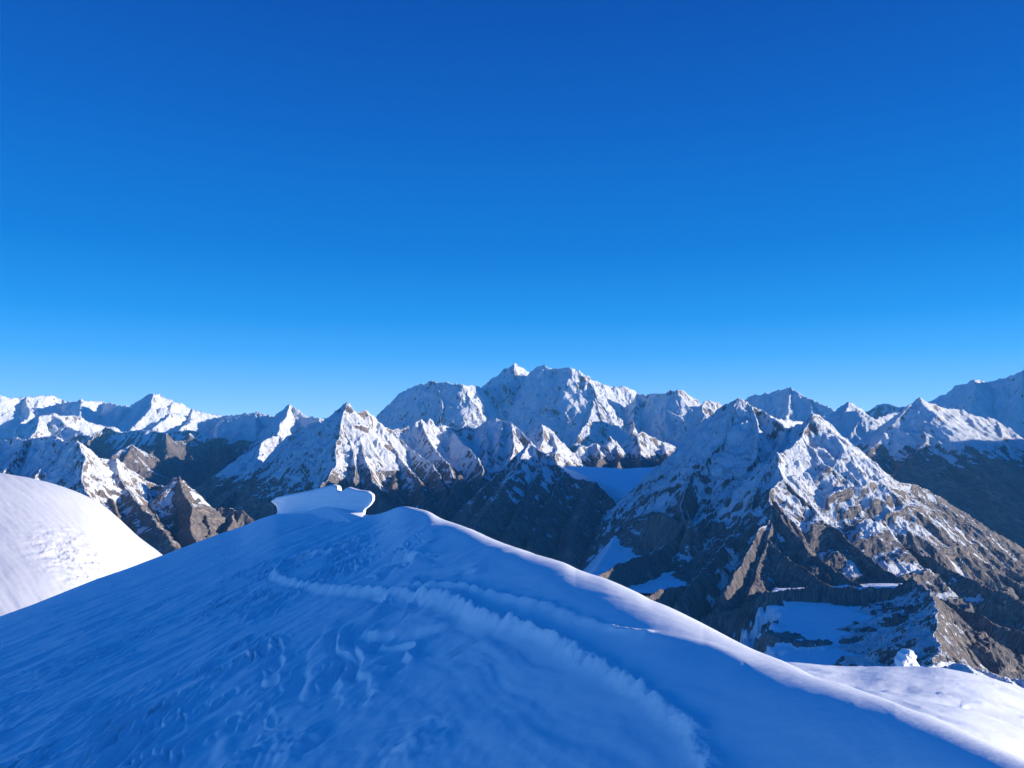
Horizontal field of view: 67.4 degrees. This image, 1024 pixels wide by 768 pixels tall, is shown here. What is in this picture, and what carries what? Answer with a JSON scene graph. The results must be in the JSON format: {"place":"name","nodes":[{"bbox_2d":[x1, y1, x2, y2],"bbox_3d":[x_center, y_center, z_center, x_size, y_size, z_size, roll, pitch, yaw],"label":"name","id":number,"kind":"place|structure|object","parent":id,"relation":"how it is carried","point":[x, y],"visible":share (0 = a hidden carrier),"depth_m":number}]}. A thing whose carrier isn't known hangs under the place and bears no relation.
{"place":"outdoors","nodes":[
{"label":"outdoors","id":0,"kind":"place"},
{"bbox_2d":[0,473,161,615],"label":"snow slope","id":1,"kind":"structure","parent":0,"point":[55,539],"depth_m":177.87},
{"bbox_2d":[0,435,253,554],"bbox_3d":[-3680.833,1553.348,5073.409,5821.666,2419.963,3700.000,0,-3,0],"label":"mountain","id":2,"kind":"structure","parent":0,"point":[174,514],"depth_m":5415.14},
{"bbox_2d":[0,413,255,488],"bbox_3d":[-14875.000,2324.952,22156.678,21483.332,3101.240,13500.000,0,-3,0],"label":"mountain","id":3,"kind":"structure","parent":0,"point":[193,459],"depth_m":20885.23},
{"bbox_2d":[0,394,324,437],"bbox_3d":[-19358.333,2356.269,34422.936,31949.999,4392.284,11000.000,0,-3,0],"label":"mountain","id":4,"kind":"structure","parent":0,"point":[156,412],"depth_m":34686.82},
{"bbox_2d":[194,435,283,508],"bbox_3d":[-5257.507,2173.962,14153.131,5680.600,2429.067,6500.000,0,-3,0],"label":"mountain","id":5,"kind":"structure","parent":0,"point":[216,491],"depth_m":14348.13},
{"bbox_2d":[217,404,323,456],"bbox_3d":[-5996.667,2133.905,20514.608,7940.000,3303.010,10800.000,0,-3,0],"label":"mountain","id":6,"kind":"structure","parent":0,"point":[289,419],"depth_m":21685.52},
{"bbox_2d":[232,402,585,520],"bbox_3d":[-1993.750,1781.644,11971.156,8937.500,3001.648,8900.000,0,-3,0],"label":"mountain","id":7,"kind":"structure","parent":0,"point":[444,472],"depth_m":11609.36},
{"bbox_2d":[0,506,1023,767],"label":"snow slope","id":8,"kind":"structure","parent":0,"point":[404,636],"depth_m":8.57},
{"bbox_2d":[271,484,374,522],"bbox_3d":[-12.847,7.420,45.952,3.740,3.838,37.779,1,-3,-23],"label":"snow lip","id":9,"kind":"object","parent":8,"relation":"on","point":[335,502],"visible":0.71,"depth_m":40.33},
{"bbox_2d":[0,0,1023,418],"label":"sky","id":10,"kind":"structure","parent":0,"point":[217,207]},
{"bbox_2d":[376,363,721,452],"bbox_3d":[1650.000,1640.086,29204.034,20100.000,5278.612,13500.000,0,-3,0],"label":"mountain","id":11,"kind":"structure","parent":0,"point":[573,409],"depth_m":28136.93},
{"bbox_2d":[449,444,692,608],"bbox_3d":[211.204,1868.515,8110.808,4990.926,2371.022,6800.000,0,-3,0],"label":"mountain","id":12,"kind":"structure","parent":0,"point":[532,499],"depth_m":8451.59},
{"bbox_2d":[563,466,686,592],"bbox_3d":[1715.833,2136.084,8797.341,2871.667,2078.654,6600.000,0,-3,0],"label":"glacier","id":13,"kind":"object","parent":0,"point":[616,484],"visible":0.11,"depth_m":7445.36},
{"bbox_2d":[574,432,675,468],"bbox_3d":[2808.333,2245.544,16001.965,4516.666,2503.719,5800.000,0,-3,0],"label":"mountain","id":14,"kind":"structure","parent":0,"point":[641,449],"depth_m":15452.17},
{"bbox_2d":[581,398,1023,679],"bbox_3d":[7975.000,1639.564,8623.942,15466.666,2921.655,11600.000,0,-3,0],"label":"mountain","id":15,"kind":"structure","parent":0,"point":[817,506],"depth_m":6127.87},
{"bbox_2d":[740,583,902,665],"bbox_3d":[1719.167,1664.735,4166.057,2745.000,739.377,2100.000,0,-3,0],"label":"glacier","id":16,"kind":"object","parent":15,"relation":"on","point":[803,632],"visible":0.2,"depth_m":4238.35},
{"bbox_2d":[823,402,899,443],"bbox_3d":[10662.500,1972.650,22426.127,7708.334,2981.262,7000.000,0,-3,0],"label":"mountain","id":17,"kind":"structure","parent":0,"point":[851,423],"depth_m":20780.94},
{"bbox_2d":[744,370,1023,438],"bbox_3d":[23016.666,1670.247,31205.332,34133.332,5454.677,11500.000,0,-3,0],"label":"mountain","id":18,"kind":"structure","parent":0,"point":[1000,400],"depth_m":28755.19},
{"bbox_2d":[786,662,1023,758],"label":"snow slope","id":19,"kind":"structure","parent":0,"point":[989,710],"depth_m":392.18},
{"bbox_2d":[894,648,919,665],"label":"ice tower","id":20,"kind":"structure","parent":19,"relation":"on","point":[905,657],"depth_m":685.16},
{"bbox_2d":[852,397,1023,548],"bbox_3d":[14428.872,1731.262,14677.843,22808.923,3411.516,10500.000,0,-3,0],"label":"mountain","id":21,"kind":"structure","parent":0,"point":[972,465],"depth_m":13687.42},
{"bbox_2d":[921,661,1023,687],"bbox_3d":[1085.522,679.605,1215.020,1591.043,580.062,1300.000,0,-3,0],"label":"icefall","id":22,"kind":"object","parent":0,"point":[962,667],"visible":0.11,"depth_m":1295.87}
]}

